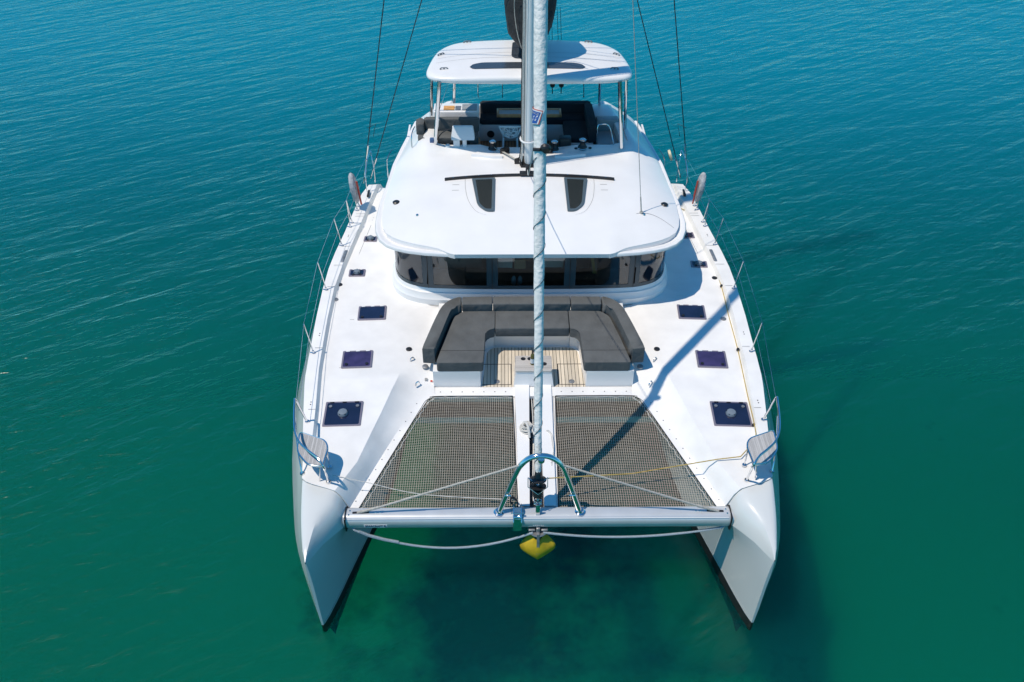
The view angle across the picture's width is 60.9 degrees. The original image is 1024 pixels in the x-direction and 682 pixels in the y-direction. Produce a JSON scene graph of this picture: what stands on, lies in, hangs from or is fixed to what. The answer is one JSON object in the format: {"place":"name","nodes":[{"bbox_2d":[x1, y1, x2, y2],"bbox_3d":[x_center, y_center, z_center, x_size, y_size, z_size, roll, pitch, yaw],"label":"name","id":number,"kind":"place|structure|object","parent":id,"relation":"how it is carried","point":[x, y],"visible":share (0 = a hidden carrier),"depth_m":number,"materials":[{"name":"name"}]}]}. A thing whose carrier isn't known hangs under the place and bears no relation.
{"place":"outdoors","nodes":[
{"label":"outdoors","id":0,"kind":"place"},
{"bbox_2d":[499,126,520,146],"bbox_3d":[-0.038,-4.469,19.187,0.515,0.782,0.492,0,40,0],"label":"chair","id":1,"kind":"object","parent":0,"point":[504,134],"visible":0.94,"depth_m":19.02,"materials":[{"name":"white plastic"}]},
{"bbox_2d":[0,0,1023,681],"bbox_3d":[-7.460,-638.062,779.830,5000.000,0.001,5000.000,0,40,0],"label":"water","id":2,"kind":"structure","parent":0,"point":[174,186],"depth_m":19.31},
{"bbox_2d":[292,0,780,631],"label":"catamaran","id":3,"kind":"object","parent":2,"relation":"on","point":[434,226],"visible":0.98,"depth_m":16.15,"materials":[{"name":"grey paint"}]},
{"bbox_2d":[348,173,361,204],"bbox_3d":[-3.485,-3.408,19.431,0.253,0.740,0.384,0,40,0],"label":"fender","id":4,"kind":"object","parent":3,"relation":"attached to","point":[354,188],"visible":1,"depth_m":19.30,"materials":[{"name":"white plastic"}]},
{"bbox_2d":[333,475,513,499],"bbox_3d":[-1.355,2.299,13.631,2.932,0.344,0.028,3,40,4],"label":"tack line","id":5,"kind":"object","parent":3,"relation":"attached to","point":[419,493],"visible":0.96,"depth_m":13.69,"materials":[{"name":"white fabric"}]},
{"bbox_2d":[422,297,461,363],"bbox_3d":[-1.296,-0.224,16.131,0.321,0.360,1.636,12,41,14],"label":"back cushion","id":6,"kind":"object","parent":3,"relation":"on","point":[449,310],"visible":0.87,"depth_m":15.92,"materials":[{"name":"grey fabric"}]},
{"bbox_2d":[352,528,532,548],"bbox_3d":[-1.101,3.098,13.672,2.875,0.550,0.086,1,40,1],"label":"bridle rope","id":7,"kind":"object","parent":3,"relation":"hanging from","point":[421,546],"visible":1,"depth_m":13.73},
{"bbox_2d":[418,131,477,144],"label":"bench cushion","id":8,"kind":"object","parent":3,"relation":"on","point":[445,137],"visible":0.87,"depth_m":18.85,"materials":[{"name":"grey fabric"}]},
{"bbox_2d":[416,117,478,134],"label":"bench back cushion","id":9,"kind":"object","parent":8,"relation":"on","point":[426,123],"visible":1,"depth_m":18.91,"materials":[{"name":"grey fabric"}]},
{"bbox_2d":[437,310,494,371],"bbox_3d":[-0.835,-0.020,16.032,1.030,0.210,1.500,0,40,0],"label":"seat cushion","id":10,"kind":"object","parent":3,"relation":"on","point":[469,334],"visible":1,"depth_m":15.84,"materials":[{"name":"grey fabric"}]},
{"bbox_2d":[462,296,492,311],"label":"back cushion","id":11,"kind":"object","parent":3,"relation":"on","point":[477,303],"visible":1,"depth_m":16.48,"materials":[{"name":"grey fabric"}]},
{"bbox_2d":[512,276,515,284],"bbox_3d":[0.036,-1.209,17.262,0.090,0.190,0.088,0,40,0],"label":"bottle","id":12,"kind":"object","parent":3,"relation":"on","point":[513,280],"visible":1,"depth_m":17.23,"materials":[{"name":"white plastic"}]},
{"bbox_2d":[514,259,525,268],"bbox_3d":[0.153,-1.504,16.977,0.230,0.220,0.050,0,40,0],"label":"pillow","id":13,"kind":"object","parent":3,"relation":"on","point":[519,263],"visible":1,"depth_m":16.95,"materials":[{"name":"grey fabric"}]},
{"bbox_2d":[518,276,521,284],"bbox_3d":[0.156,-1.209,17.263,0.090,0.190,0.088,0,40,0],"label":"bottle","id":14,"kind":"object","parent":3,"relation":"on","point":[519,280],"visible":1,"depth_m":17.23,"materials":[{"name":"white plastic"}]},
{"bbox_2d":[519,421,533,437],"bbox_3d":[0.282,1.651,14.655,0.264,0.290,0.857,-4,40,-5],"label":"rope coil","id":15,"kind":"object","parent":3,"relation":"on","point":[529,424],"visible":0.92,"depth_m":14.77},
{"bbox_2d":[495,311,568,335],"bbox_3d":[0.376,-0.331,16.410,1.380,0.207,0.540,0,40,0],"label":"seat cushion","id":16,"kind":"object","parent":3,"relation":"on","point":[519,323],"visible":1,"depth_m":16.25,"materials":[{"name":"grey fabric"}]},
{"bbox_2d":[493,296,570,310],"bbox_3d":[0.373,-0.709,16.582,1.470,0.190,0.250,0,40,0],"label":"back cushion","id":17,"kind":"object","parent":3,"relation":"on","point":[526,303],"visible":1,"depth_m":16.50,"materials":[{"name":"grey fabric"}]},
{"bbox_2d":[480,113,584,124],"bbox_3d":[0.470,-5.078,19.804,2.390,0.117,0.440,0,40,0],"label":"sofa cushion","id":18,"kind":"object","parent":3,"relation":"on","point":[489,119],"visible":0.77,"depth_m":19.65,"materials":[{"name":"black fabric"}]},
{"bbox_2d":[480,100,590,112],"bbox_3d":[0.528,-5.332,19.852,2.510,0.250,0.160,0,40,0],"label":"sofa back cushion","id":19,"kind":"object","parent":18,"relation":"on","point":[573,106],"visible":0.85,"depth_m":19.76,"materials":[{"name":"black fabric"}]},
{"bbox_2d":[520,532,555,559],"bbox_3d":[0.407,3.198,13.739,0.570,0.560,0.234,0,40,0],"label":"anchor","id":20,"kind":"object","parent":3,"relation":"hanging from","point":[532,546],"visible":0.98,"depth_m":13.72,"materials":[{"name":"yellow paint"}]},
{"bbox_2d":[546,430,553,464],"bbox_3d":[0.660,1.772,14.549,0.102,0.026,0.798,-3,40,-3],"label":"thin cord","id":21,"kind":"object","parent":3,"relation":"on","point":[552,444],"visible":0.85,"depth_m":14.61,"materials":[{"name":"white fabric"}]},
{"bbox_2d":[562,120,587,142],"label":"sofa cushion","id":22,"kind":"object","parent":3,"relation":"on","point":[576,130],"visible":0.73,"depth_m":19.23,"materials":[{"name":"black fabric"}]},
{"bbox_2d":[570,296,601,310],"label":"back cushion","id":23,"kind":"object","parent":3,"relation":"on","point":[585,303],"visible":0.94,"depth_m":16.50,"materials":[{"name":"grey fabric"}]},
{"bbox_2d":[584,103,596,142],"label":"sofa back cushion","id":24,"kind":"object","parent":3,"relation":"on","point":[590,121],"visible":0.98,"depth_m":19.02,"materials":[{"name":"black fabric"}]},
{"bbox_2d":[568,310,630,370],"bbox_3d":[1.595,-0.028,16.050,1.030,0.210,1.500,0,40,0],"label":"seat cushion","id":25,"kind":"object","parent":3,"relation":"on","point":[595,334],"visible":0.94,"depth_m":15.85,"materials":[{"name":"grey fabric"}]},
{"bbox_2d":[600,297,644,362],"bbox_3d":[2.052,-0.235,16.156,0.321,0.360,1.636,-12,42,-14],"label":"back cushion","id":26,"kind":"object","parent":3,"relation":"on","point":[617,314],"visible":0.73,"depth_m":15.94,"materials":[{"name":"grey fabric"}]},
{"bbox_2d":[543,526,724,537],"bbox_3d":[1.926,2.988,13.632,2.885,0.285,0.056,-1,40,-1],"label":"bridle rope","id":27,"kind":"object","parent":3,"relation":"hanging from","point":[637,536],"visible":1,"depth_m":13.67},
{"bbox_2d":[548,208,756,478],"bbox_3d":[3.449,-0.143,16.331,2.896,0.316,8.963,13,42,15],"label":"furling line","id":28,"kind":"object","parent":3,"relation":"attached to","point":[695,462],"visible":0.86,"depth_m":13.92,"materials":[{"name":"yellow fabric"}]},
{"bbox_2d":[692,172,705,203],"bbox_3d":[4.172,-3.434,19.485,0.250,0.733,0.383,0,40,0],"label":"fender","id":29,"kind":"object","parent":3,"relation":"attached to","point":[699,188],"visible":1,"depth_m":19.35,"materials":[{"name":"white plastic"}]}
]}

